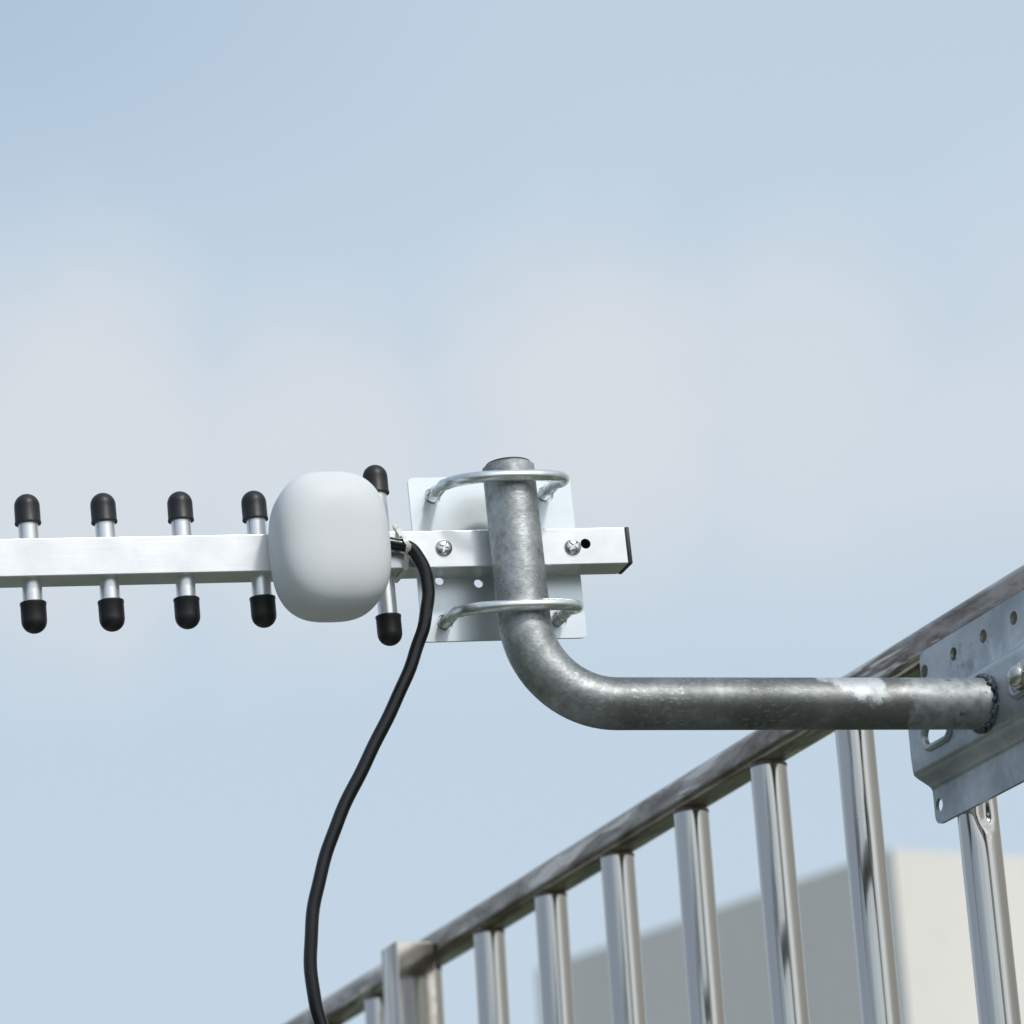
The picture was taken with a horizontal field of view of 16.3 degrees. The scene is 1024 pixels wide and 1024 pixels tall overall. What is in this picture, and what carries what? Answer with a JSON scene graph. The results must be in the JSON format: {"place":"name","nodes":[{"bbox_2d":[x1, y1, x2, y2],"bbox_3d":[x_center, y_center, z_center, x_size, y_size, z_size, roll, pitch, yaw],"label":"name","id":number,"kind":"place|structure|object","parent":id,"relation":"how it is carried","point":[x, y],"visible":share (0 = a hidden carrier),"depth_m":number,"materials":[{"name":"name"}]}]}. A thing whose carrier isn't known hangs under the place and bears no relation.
{"place":"outdoors","nodes":[
{"label":"outdoors","id":0,"kind":"place"},
{"bbox_2d":[0,0,1023,1023],"label":"sky","id":1,"kind":"structure","parent":0,"point":[747,275],"materials":[{"name":"blue"}]},
{"bbox_2d":[536,849,1023,1023],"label":"building","id":2,"kind":"structure","parent":0,"point":[934,964],"depth_m":46.44,"materials":[{"name":"paint"}]},
{"bbox_3d":[-0.425,2.212,3.475,0.220,1.181,6.590,5,-21,-22],"label":"parapet wall","id":3,"kind":"object","parent":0,"visible":0},
{"bbox_2d":[284,565,1023,1023],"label":"railing","id":4,"kind":"object","parent":3,"relation":"on","point":[402,983],"visible":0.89,"depth_m":2.48,"materials":[{"name":"silver metal"}]},
{"bbox_2d":[482,457,1023,823],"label":"mast mount","id":5,"kind":"object","parent":4,"relation":"attached to","point":[969,699],"visible":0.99,"depth_m":2.08,"materials":[{"name":"metal"}]},
{"bbox_2d":[0,465,632,645],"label":"yagi antenna","id":6,"kind":"object","parent":5,"relation":"attached to","point":[321,551],"visible":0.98,"depth_m":2.05,"materials":[{"name":"metal"}]},
{"bbox_2d":[303,537,434,1023],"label":"cable","id":7,"kind":"object","parent":6,"relation":"hanging from","point":[415,553],"visible":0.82,"depth_m":2.02,"materials":[{"name":"black rubber"}]},
{"bbox_2d":[392,524,410,582],"bbox_3d":[-0.067,0.022,2.085,0.007,0.028,0.039,-1,-18,-16],"label":"cable tie","id":8,"kind":"object","parent":6,"relation":"attached to","point":[406,555],"visible":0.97,"depth_m":2.07,"materials":[{"name":"white plastic"}]}
]}

